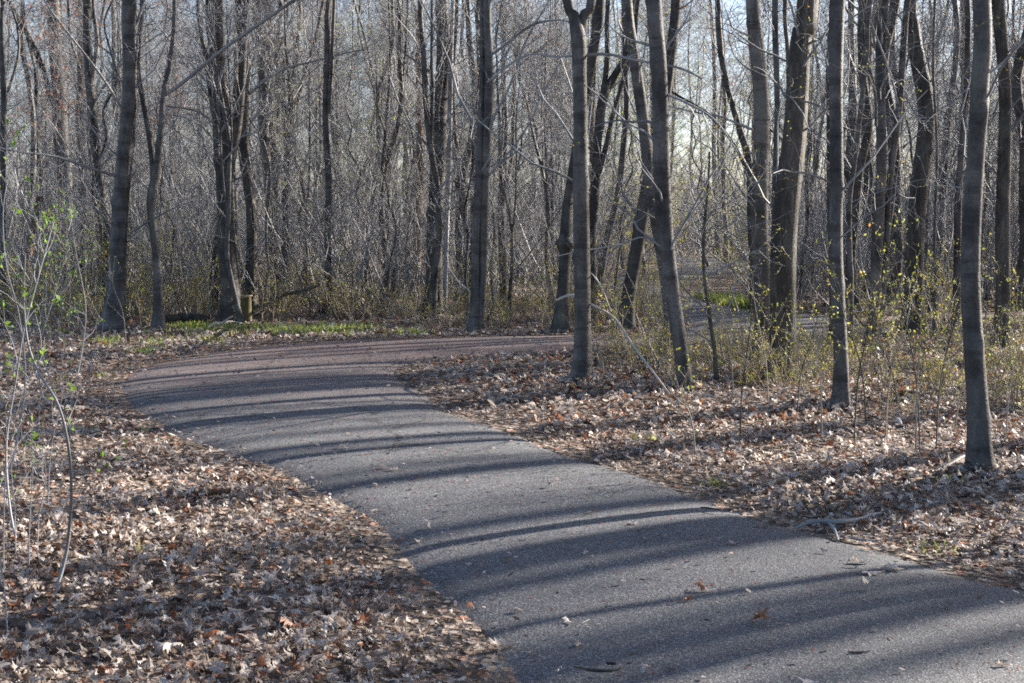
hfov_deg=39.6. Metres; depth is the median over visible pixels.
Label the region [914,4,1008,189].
forest tree
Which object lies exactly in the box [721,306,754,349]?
shrub
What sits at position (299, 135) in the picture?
forest tree
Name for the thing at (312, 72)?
forest tree
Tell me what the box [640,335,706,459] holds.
wand sapling
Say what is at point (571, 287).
shrub
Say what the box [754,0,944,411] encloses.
maple tree
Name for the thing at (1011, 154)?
sapling
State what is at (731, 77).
forest tree
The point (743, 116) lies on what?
forest tree
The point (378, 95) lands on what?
dark tree
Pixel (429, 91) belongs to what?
forest tree
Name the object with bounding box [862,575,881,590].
fallen leaf
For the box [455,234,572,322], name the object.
shrub
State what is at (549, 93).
forest tree
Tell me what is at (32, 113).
forest tree
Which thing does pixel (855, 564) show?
stick
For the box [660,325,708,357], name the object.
shrub
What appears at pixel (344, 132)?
sapling
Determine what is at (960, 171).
maple tree
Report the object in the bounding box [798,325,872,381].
shrub
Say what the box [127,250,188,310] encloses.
shrub
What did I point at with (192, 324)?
grass
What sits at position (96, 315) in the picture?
shrub
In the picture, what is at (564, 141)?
sapling
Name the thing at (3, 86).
maple tree
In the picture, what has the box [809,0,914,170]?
forest tree
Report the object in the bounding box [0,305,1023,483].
leaf drifts
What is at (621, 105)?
forest tree
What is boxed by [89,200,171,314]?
shrub
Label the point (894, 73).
forest tree
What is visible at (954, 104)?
sapling
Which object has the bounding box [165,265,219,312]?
shrub
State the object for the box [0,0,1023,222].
sky
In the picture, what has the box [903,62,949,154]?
forest tree
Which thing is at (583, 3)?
forest tree
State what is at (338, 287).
shrub
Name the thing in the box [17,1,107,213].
forest tree
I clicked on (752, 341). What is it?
shrub
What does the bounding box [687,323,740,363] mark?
shrub
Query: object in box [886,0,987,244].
forest tree
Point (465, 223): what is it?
tree
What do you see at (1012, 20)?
sapling
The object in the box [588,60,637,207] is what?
forest tree
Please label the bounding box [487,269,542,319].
shrub
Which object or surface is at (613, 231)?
leafing bush
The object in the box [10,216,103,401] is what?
young tree
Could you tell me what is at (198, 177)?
sapling
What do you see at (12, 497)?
wand sprout
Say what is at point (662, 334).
wand sapling
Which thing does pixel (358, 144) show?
sapling
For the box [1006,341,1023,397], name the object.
shrub
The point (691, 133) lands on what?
forest tree
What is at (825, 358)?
fallen branch
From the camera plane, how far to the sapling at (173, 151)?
23.67 m
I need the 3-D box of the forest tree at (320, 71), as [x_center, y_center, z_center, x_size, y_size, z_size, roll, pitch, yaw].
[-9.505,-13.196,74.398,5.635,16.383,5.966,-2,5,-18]
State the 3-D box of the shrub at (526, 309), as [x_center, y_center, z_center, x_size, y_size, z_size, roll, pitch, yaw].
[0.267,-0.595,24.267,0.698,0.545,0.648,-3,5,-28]
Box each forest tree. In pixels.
[0,0,75,130]
[5,0,99,271]
[5,5,39,150]
[5,18,24,175]
[5,21,28,191]
[6,0,80,285]
[6,46,51,160]
[11,0,111,201]
[17,0,212,287]
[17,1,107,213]
[20,0,205,145]
[20,4,100,155]
[22,0,142,296]
[60,0,186,307]
[96,0,213,268]
[108,0,226,210]
[141,0,208,179]
[141,0,233,205]
[144,0,241,269]
[146,0,300,311]
[176,4,213,192]
[200,0,338,167]
[204,1,294,205]
[209,1,356,184]
[224,0,388,313]
[231,0,321,281]
[249,7,315,203]
[250,5,314,246]
[251,0,412,276]
[253,24,331,227]
[254,1,372,266]
[274,0,375,267]
[286,0,358,189]
[289,2,372,230]
[308,0,473,307]
[315,0,435,287]
[315,0,535,317]
[321,0,406,248]
[334,2,429,213]
[338,0,434,214]
[339,22,373,176]
[344,4,435,247]
[347,0,413,192]
[347,0,434,277]
[348,0,456,269]
[373,0,434,185]
[387,0,497,272]
[405,0,436,157]
[446,1,546,163]
[453,0,568,295]
[454,0,548,264]
[458,0,495,262]
[460,1,474,146]
[491,3,545,193]
[493,0,637,268]
[494,1,567,240]
[500,0,574,249]
[509,0,604,236]
[514,5,567,206]
[517,0,621,204]
[525,1,614,173]
[543,0,668,174]
[543,2,636,200]
[563,0,649,255]
[586,1,649,251]
[588,0,692,248]
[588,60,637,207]
[596,0,719,144]
[597,0,727,197]
[602,0,752,197]
[603,0,688,264]
[605,26,644,164]
[611,3,687,117]
[615,0,711,203]
[632,24,691,143]
[646,0,753,262]
[676,0,725,239]
[677,37,731,177]
[681,0,779,254]
[685,0,785,193]
[690,0,744,233]
[697,68,740,199]
[698,4,747,206]
[701,66,739,184]
[702,0,794,160]
[717,1,811,231]
[719,75,749,173]
[720,7,779,237]
[729,0,875,267]
[734,1,825,163]
[749,0,875,294]
[750,0,896,246]
[803,13,826,204]
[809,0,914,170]
[812,3,887,267]
[813,5,907,265]
[815,0,949,171]
[816,0,892,271]
[817,0,943,295]
[817,0,1023,302]
[819,0,909,310]
[843,5,917,179]
[845,7,919,172]
[847,0,903,308]
[856,0,995,272]
[872,2,1023,159]
[875,10,917,178]
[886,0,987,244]
[889,0,972,133]
[902,7,1022,179]
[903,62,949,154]
[905,0,996,195]
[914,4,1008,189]
[920,1,972,52]
[929,2,1013,199]
[944,0,1023,310]
[957,0,1022,186]
[969,0,1022,145]
[989,0,1021,177]
[992,0,1023,263]
[1007,1,1023,168]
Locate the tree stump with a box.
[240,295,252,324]
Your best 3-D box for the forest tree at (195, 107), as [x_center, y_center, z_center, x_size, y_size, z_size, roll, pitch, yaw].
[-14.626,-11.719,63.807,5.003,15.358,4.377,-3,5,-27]
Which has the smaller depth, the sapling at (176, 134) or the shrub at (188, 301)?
the shrub at (188, 301)
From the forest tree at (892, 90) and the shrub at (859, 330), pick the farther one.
the forest tree at (892, 90)
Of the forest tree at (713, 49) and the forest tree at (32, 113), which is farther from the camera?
the forest tree at (713, 49)
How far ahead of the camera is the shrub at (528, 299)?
24.62 m
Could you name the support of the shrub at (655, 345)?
on the ground at (484, 649)
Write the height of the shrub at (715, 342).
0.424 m
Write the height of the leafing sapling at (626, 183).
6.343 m
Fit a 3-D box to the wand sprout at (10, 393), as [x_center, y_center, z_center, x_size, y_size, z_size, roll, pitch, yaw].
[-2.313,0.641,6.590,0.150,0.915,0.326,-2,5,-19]
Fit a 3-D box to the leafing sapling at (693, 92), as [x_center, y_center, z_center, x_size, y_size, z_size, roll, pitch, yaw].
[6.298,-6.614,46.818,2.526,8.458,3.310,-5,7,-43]
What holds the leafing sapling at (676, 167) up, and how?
on the ground at (484, 649)
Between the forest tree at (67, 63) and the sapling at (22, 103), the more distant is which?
the forest tree at (67, 63)
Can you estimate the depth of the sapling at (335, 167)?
40.93 m
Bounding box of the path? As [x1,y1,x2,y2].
[118,252,1023,682]
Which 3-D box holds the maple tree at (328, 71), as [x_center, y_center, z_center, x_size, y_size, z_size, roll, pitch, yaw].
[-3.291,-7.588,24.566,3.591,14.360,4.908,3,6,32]
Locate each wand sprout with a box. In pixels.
[0,383,26,566]
[0,416,44,557]
[0,462,7,637]
[2,259,45,399]
[11,221,33,372]
[12,434,61,570]
[22,432,67,545]
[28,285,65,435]
[47,331,86,504]
[56,223,79,354]
[82,300,114,404]
[101,257,120,354]
[103,256,126,345]
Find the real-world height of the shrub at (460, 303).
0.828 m
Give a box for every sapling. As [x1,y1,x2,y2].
[0,0,76,205]
[6,19,50,198]
[7,24,79,263]
[16,0,76,205]
[21,0,160,315]
[23,11,77,199]
[39,10,147,283]
[46,0,171,218]
[47,63,111,200]
[88,28,152,213]
[93,58,175,306]
[111,56,210,313]
[112,0,329,324]
[137,46,196,209]
[139,21,193,209]
[143,34,213,227]
[168,71,215,284]
[170,1,281,223]
[172,0,315,311]
[175,97,208,226]
[177,21,251,207]
[183,6,257,195]
[196,1,308,290]
[225,0,396,302]
[225,10,307,213]
[256,10,347,304]
[257,16,335,269]
[275,34,324,272]
[277,30,364,271]
[293,0,415,297]
[302,28,369,264]
[311,95,357,237]
[317,0,424,283]
[334,83,376,225]
[335,106,400,273]
[347,2,429,311]
[360,0,460,292]
[397,41,468,245]
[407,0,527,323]
[410,2,512,231]
[425,39,492,241]
[433,0,572,319]
[435,36,524,320]
[451,92,509,255]
[454,36,511,273]
[459,0,543,282]
[468,0,620,309]
[469,0,562,283]
[492,0,603,282]
[492,5,554,281]
[509,0,580,228]
[514,35,571,272]
[529,82,590,230]
[537,73,606,223]
[539,44,624,266]
[559,293,615,373]
[587,5,651,267]
[587,19,670,287]
[591,293,632,375]
[592,103,793,383]
[603,7,693,279]
[620,20,700,225]
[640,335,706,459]
[646,280,695,371]
[669,15,739,265]
[688,0,826,235]
[695,33,769,259]
[701,285,760,402]
[719,282,785,434]
[732,260,804,400]
[743,12,818,214]
[751,4,825,251]
[780,262,843,438]
[782,281,838,411]
[800,232,884,424]
[802,260,903,403]
[842,208,918,445]
[856,260,925,433]
[866,0,995,311]
[875,216,933,451]
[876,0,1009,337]
[881,242,959,452]
[886,0,959,225]
[893,42,945,285]
[901,76,951,270]
[907,24,992,291]
[917,267,1020,434]
[925,232,999,448]
[932,0,1018,299]
[933,10,993,252]
[950,16,1019,281]
[955,86,1017,193]
[956,257,1019,349]
[982,1,1023,233]
[983,274,1023,442]
[985,1,1023,248]
[989,0,1023,230]
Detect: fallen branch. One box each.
[204,315,243,327]
[555,272,669,394]
[793,512,883,541]
[800,353,830,368]
[941,454,964,469]
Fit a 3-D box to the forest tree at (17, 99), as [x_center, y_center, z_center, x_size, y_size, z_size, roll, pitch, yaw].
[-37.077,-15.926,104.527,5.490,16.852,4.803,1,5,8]
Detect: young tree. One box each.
[0,118,82,477]
[0,207,76,543]
[0,238,126,595]
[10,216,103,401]
[52,187,104,377]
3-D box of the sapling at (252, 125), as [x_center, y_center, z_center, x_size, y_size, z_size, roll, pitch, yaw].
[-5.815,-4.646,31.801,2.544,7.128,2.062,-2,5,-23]
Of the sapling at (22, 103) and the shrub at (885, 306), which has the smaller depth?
the shrub at (885, 306)
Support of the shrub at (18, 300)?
on the ground at (484, 649)
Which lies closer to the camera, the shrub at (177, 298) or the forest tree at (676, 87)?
the shrub at (177, 298)
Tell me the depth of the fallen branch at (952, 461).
9.32 m
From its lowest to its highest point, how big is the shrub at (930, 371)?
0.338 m
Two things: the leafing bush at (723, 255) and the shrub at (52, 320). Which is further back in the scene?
the leafing bush at (723, 255)
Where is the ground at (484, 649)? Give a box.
[0,223,1023,682]
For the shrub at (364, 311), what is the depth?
23.00 m
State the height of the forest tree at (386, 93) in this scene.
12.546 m
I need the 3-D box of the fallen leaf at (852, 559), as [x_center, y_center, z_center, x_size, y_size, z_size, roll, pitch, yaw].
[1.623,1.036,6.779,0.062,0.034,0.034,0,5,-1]
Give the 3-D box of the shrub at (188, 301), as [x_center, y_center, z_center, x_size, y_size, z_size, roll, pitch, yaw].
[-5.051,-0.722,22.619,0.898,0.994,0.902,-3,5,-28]
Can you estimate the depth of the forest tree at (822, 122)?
42.68 m
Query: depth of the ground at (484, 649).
8.40 m
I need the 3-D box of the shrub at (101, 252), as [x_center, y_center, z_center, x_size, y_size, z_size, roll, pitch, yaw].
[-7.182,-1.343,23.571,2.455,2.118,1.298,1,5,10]
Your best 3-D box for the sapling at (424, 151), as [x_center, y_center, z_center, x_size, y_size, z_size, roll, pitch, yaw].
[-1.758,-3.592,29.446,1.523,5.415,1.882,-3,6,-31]
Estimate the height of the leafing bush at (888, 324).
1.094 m
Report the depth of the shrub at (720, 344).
13.87 m
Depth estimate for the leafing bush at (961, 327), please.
14.54 m
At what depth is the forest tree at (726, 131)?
107.98 m
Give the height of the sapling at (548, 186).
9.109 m
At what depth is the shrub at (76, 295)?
24.53 m
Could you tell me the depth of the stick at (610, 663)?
5.10 m
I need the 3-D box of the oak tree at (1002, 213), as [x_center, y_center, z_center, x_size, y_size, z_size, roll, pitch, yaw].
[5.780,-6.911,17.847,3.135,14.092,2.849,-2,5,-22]
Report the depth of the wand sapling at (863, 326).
12.47 m
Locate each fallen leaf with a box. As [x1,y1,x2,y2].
[339,442,349,448]
[374,462,386,467]
[386,466,397,470]
[489,637,516,649]
[562,616,571,623]
[640,663,653,672]
[694,581,707,590]
[750,607,770,620]
[798,677,818,682]
[847,556,858,561]
[861,570,884,575]
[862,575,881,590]
[884,562,903,569]
[994,659,1009,665]
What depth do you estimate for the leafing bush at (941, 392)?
12.18 m
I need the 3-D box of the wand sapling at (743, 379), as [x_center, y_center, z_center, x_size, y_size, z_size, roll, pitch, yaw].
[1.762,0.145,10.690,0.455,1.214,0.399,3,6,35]
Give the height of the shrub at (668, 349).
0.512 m
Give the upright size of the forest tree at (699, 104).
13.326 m
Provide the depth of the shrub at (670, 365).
13.68 m
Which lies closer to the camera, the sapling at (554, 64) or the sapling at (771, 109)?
the sapling at (554, 64)
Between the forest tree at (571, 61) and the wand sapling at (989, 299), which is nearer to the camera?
the wand sapling at (989, 299)
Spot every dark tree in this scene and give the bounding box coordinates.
[6,0,82,283]
[40,0,146,283]
[249,0,371,299]
[318,0,423,294]
[400,0,503,307]
[549,0,604,333]
[556,0,646,318]
[593,0,698,331]
[650,0,821,312]
[747,0,895,347]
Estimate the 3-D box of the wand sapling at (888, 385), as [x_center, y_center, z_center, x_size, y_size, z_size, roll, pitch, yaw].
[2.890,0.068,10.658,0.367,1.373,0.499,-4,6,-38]
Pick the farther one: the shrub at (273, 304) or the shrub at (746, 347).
the shrub at (273, 304)
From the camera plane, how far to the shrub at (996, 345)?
15.42 m
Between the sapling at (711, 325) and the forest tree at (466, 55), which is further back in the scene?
the forest tree at (466, 55)
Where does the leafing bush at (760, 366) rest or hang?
on the ground at (484, 649)
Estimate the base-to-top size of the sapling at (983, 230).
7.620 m
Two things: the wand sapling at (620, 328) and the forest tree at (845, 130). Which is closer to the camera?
the wand sapling at (620, 328)
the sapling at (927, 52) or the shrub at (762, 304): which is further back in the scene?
the sapling at (927, 52)
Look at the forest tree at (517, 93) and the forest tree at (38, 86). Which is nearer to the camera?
the forest tree at (38, 86)
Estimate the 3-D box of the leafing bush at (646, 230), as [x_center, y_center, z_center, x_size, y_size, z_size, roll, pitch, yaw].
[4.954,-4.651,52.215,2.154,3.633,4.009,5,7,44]
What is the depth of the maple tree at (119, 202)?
20.39 m
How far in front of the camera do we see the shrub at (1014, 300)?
21.63 m
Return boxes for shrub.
[0,197,105,330]
[0,203,151,318]
[0,254,70,326]
[0,258,41,319]
[0,260,50,327]
[0,261,61,322]
[0,265,33,315]
[0,270,58,320]
[3,261,28,311]
[5,296,64,327]
[6,268,91,327]
[14,266,60,312]
[54,279,99,314]
[54,281,98,322]
[60,273,100,324]
[65,265,100,307]
[77,280,130,323]
[86,265,149,315]
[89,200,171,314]
[100,261,152,317]
[101,277,184,325]
[126,194,247,321]
[127,235,179,305]
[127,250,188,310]
[127,273,167,308]
[128,285,152,315]
[146,277,202,314]
[164,218,213,305]
[164,266,219,314]
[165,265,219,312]
[167,248,216,314]
[173,272,240,315]
[177,254,211,312]
[210,253,321,321]
[240,276,282,316]
[251,290,302,317]
[252,289,288,317]
[258,243,304,312]
[259,248,336,311]
[259,275,302,320]
[261,266,306,319]
[276,255,333,315]
[279,233,383,315]
[282,261,343,316]
[311,264,378,317]
[311,266,364,323]
[319,259,375,319]
[327,267,402,321]
[330,278,385,318]
[366,284,412,314]
[367,293,399,316]
[372,273,453,321]
[379,287,424,323]
[387,278,441,320]
[401,288,450,328]
[433,294,470,327]
[441,286,495,320]
[442,293,493,328]
[445,288,466,314]
[448,247,501,311]
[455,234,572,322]
[460,277,496,312]
[463,288,515,329]
[486,266,556,320]
[486,275,523,316]
[486,298,524,331]
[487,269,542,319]
[496,280,547,320]
[507,285,538,315]
[507,295,542,319]
[520,231,596,327]
[529,281,573,324]
[535,258,601,319]
[553,255,622,315]
[570,283,611,327]
[591,278,622,324]
[591,313,625,352]
[592,324,645,352]
[593,269,651,325]
[593,288,644,323]
[594,248,686,325]
[594,269,690,318]
[600,325,623,356]
[600,337,668,375]
[607,234,739,329]
[608,278,688,327]
[608,308,670,361]
[610,275,719,324]
[623,333,656,352]
[632,307,663,351]
[635,293,661,322]
[638,261,686,318]
[638,326,671,365]
[638,333,671,353]
[645,323,703,373]
[652,326,692,366]
[658,347,694,382]
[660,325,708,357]
[687,314,760,363]
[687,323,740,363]
[689,293,768,373]
[694,319,757,383]
[695,331,739,353]
[697,319,756,374]
[715,311,753,356]
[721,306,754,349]
[723,324,759,362]
[728,332,832,391]
[732,317,768,365]
[735,356,782,386]
[743,281,799,342]
[762,337,813,389]
[765,343,808,384]
[788,353,831,397]
[796,307,832,351]
[797,319,827,354]
[798,324,832,366]
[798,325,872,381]
[799,324,908,389]
[801,348,832,383]
[803,335,849,375]
[813,335,852,363]
[819,351,832,379]
[821,311,868,343]
[821,335,871,355]
[822,332,869,363]
[828,256,924,339]
[845,273,934,376]
[850,335,908,405]
[853,273,903,318]
[877,378,927,415]
[887,240,952,325]
[887,349,963,398]
[895,344,935,370]
[897,348,964,386]
[899,334,1023,400]
[908,360,949,380]
[913,241,994,341]
[926,281,961,318]
[929,301,1022,372]
[930,307,1002,368]
[931,313,1023,408]
[931,341,1020,407]
[949,257,1023,325]
[949,311,1023,368]
[952,350,1020,410]
[953,331,999,375]
[957,335,1001,369]
[988,338,1023,411]
[990,331,1023,363]
[996,292,1023,366]
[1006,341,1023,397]
[1015,380,1023,422]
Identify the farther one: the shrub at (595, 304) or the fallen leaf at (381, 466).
the shrub at (595, 304)
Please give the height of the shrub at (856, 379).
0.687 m
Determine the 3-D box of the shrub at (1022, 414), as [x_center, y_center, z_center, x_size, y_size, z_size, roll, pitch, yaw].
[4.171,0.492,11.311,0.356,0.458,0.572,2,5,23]
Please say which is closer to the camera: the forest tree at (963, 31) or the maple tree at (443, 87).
the maple tree at (443, 87)
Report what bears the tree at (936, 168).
on the ground at (484, 649)
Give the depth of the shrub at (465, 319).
21.07 m
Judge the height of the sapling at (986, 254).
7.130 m
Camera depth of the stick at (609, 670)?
5.02 m
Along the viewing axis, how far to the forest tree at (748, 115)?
85.33 m
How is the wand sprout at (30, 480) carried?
on the ground at (484, 649)
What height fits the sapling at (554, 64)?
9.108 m
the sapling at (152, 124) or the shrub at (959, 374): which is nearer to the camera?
the shrub at (959, 374)
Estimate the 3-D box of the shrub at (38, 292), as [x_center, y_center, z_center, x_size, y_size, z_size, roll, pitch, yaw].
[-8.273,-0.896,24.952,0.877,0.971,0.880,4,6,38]
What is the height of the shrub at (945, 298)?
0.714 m
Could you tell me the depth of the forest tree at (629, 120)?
110.11 m
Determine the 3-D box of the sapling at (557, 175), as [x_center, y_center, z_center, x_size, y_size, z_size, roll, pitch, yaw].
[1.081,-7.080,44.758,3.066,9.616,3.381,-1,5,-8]
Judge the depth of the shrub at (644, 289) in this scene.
21.41 m
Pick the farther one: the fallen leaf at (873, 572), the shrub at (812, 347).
the shrub at (812, 347)
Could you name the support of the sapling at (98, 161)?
on the ground at (484, 649)
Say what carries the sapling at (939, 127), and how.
on the ground at (484, 649)
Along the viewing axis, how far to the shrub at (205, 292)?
24.19 m
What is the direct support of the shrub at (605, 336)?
on the ground at (484, 649)
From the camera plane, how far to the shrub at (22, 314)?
21.57 m
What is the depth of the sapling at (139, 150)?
26.06 m
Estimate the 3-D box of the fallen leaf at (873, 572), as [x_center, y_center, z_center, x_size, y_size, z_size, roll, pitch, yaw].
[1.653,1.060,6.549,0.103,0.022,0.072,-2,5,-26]
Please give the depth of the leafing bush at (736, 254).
35.56 m
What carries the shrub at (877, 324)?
on the ground at (484, 649)
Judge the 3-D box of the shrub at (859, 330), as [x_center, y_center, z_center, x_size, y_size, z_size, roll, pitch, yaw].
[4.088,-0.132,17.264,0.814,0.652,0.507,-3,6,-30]
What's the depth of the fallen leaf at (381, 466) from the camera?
9.16 m
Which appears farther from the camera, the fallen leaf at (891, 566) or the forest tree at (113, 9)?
the forest tree at (113, 9)
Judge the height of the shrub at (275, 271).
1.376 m
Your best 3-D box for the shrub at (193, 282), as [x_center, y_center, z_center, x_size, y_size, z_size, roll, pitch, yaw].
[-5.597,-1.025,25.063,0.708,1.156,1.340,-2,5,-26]
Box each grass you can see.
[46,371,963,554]
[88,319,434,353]
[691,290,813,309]
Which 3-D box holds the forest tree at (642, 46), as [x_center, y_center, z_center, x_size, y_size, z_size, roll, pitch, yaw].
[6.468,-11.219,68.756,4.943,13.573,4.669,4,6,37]
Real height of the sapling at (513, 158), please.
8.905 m
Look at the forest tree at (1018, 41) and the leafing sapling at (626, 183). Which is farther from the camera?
the forest tree at (1018, 41)
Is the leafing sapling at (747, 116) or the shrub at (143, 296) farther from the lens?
the leafing sapling at (747, 116)
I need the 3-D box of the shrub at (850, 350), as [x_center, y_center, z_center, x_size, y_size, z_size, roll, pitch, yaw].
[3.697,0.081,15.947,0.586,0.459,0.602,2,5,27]
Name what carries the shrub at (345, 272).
on the ground at (484, 649)
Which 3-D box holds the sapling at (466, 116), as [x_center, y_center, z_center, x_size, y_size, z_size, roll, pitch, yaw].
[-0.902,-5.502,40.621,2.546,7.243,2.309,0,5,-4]
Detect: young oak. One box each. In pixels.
[0,0,72,247]
[8,0,112,292]
[27,0,194,225]
[32,0,189,269]
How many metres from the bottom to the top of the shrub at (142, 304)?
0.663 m
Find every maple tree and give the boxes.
[0,0,66,317]
[0,0,203,333]
[82,0,316,331]
[155,0,326,323]
[193,0,274,288]
[252,0,319,306]
[279,0,389,314]
[375,0,598,333]
[381,0,514,315]
[456,0,560,307]
[466,0,727,383]
[546,0,690,352]
[562,0,771,390]
[563,0,691,295]
[668,0,773,360]
[706,0,827,248]
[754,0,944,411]
[808,0,963,348]
[843,0,968,349]
[910,0,1021,331]
[955,0,1023,476]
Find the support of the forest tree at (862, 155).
on the ground at (484, 649)
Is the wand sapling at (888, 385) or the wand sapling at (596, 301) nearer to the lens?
the wand sapling at (888, 385)
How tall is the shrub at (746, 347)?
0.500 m
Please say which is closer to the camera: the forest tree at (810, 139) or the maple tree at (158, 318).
the maple tree at (158, 318)
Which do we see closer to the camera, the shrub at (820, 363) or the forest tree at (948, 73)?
the shrub at (820, 363)
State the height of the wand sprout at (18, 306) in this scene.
1.338 m
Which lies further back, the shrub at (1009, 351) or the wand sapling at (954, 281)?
the shrub at (1009, 351)
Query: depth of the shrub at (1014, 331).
14.81 m
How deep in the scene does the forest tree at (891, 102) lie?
25.76 m
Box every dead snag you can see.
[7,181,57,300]
[387,9,462,298]
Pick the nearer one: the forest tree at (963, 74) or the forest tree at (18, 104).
the forest tree at (963, 74)
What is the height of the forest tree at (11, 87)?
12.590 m
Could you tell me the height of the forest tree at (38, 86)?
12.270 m
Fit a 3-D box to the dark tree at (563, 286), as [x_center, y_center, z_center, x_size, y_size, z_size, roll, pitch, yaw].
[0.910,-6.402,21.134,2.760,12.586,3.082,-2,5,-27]
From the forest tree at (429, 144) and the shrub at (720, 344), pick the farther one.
the forest tree at (429, 144)
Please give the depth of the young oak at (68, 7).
29.68 m
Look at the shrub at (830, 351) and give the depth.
15.57 m
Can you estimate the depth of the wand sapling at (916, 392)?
9.91 m
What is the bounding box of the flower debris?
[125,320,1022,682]
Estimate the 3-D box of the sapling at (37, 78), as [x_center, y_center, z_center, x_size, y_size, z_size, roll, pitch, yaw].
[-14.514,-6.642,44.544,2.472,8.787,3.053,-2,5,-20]
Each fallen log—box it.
[165,313,209,323]
[258,283,320,302]
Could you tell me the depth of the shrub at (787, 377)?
13.52 m
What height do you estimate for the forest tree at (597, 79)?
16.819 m
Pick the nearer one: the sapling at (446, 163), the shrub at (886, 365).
the shrub at (886, 365)
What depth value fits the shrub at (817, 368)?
13.95 m
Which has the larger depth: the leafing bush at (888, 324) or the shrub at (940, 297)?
the shrub at (940, 297)
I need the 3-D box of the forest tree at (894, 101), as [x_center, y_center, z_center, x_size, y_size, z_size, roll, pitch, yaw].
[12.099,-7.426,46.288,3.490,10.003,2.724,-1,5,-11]
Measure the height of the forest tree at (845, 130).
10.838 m
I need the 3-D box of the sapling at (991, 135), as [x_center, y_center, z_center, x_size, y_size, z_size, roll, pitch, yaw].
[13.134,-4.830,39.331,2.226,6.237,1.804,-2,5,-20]
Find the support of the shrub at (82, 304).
on the ground at (484, 649)
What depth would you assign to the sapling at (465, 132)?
28.44 m
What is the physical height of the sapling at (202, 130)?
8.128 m
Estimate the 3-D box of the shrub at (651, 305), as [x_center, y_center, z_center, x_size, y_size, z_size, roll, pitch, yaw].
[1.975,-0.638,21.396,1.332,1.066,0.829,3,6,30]
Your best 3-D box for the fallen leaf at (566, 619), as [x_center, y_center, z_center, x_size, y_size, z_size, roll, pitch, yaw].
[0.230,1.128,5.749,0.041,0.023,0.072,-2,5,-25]
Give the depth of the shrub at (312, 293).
24.09 m
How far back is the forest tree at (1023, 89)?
30.89 m
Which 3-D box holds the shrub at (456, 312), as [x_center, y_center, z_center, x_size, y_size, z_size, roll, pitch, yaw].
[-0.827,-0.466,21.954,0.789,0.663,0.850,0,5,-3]
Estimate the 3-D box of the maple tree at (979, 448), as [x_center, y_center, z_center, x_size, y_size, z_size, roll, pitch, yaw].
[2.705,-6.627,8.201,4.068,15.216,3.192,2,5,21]
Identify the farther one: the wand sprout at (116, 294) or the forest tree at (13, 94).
the forest tree at (13, 94)
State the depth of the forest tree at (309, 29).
41.12 m
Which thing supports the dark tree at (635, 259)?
on the ground at (484, 649)
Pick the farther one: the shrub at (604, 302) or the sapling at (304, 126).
the sapling at (304, 126)
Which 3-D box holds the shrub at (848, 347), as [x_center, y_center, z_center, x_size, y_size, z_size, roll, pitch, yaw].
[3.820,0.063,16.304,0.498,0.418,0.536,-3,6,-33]
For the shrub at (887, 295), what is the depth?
22.47 m
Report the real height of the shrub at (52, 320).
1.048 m
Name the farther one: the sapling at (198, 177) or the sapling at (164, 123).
the sapling at (164, 123)
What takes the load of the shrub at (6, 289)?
on the ground at (484, 649)
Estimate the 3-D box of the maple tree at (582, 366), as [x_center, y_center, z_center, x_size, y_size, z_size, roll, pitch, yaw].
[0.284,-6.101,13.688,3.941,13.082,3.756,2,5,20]
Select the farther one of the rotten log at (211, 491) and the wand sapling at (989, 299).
the wand sapling at (989, 299)
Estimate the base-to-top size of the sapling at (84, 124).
5.746 m
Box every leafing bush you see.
[558,289,638,370]
[596,176,644,265]
[599,255,703,373]
[605,188,674,271]
[619,201,696,260]
[632,177,719,256]
[673,154,729,251]
[694,166,743,250]
[706,221,737,277]
[716,212,748,283]
[716,286,805,387]
[720,269,897,370]
[731,183,771,256]
[860,281,924,387]
[908,276,1022,378]
[908,304,962,407]
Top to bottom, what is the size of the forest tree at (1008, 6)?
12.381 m
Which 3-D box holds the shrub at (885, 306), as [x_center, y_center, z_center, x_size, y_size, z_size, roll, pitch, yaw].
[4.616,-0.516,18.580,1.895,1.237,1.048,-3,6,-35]
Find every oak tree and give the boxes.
[726,0,886,380]
[856,0,969,334]
[925,0,1023,348]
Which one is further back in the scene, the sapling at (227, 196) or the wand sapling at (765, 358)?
the sapling at (227, 196)
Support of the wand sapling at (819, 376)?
on the ground at (484, 649)
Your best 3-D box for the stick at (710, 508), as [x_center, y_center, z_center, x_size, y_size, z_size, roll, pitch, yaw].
[1.118,0.939,7.996,0.131,0.012,0.018,3,6,34]
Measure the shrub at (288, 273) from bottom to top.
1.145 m
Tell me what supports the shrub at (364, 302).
on the ground at (484, 649)
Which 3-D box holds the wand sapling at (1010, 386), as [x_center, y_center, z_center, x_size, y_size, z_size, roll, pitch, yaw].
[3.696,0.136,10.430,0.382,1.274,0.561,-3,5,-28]
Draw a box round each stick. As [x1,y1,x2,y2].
[574,665,623,672]
[606,661,615,664]
[700,507,720,509]
[847,563,866,565]
[848,650,869,652]
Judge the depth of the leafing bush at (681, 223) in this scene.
57.89 m
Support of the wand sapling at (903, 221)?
on the ground at (484, 649)
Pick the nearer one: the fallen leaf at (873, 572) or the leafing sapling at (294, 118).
the fallen leaf at (873, 572)
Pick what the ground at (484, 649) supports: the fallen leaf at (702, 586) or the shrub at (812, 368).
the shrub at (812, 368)
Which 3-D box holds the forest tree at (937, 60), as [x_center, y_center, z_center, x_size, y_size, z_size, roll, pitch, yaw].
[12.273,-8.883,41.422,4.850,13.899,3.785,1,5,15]
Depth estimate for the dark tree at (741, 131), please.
23.80 m
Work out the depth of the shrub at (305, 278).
25.35 m
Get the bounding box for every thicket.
[0,73,1023,317]
[6,99,1019,264]
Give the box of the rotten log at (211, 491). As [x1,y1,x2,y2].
[179,487,231,495]

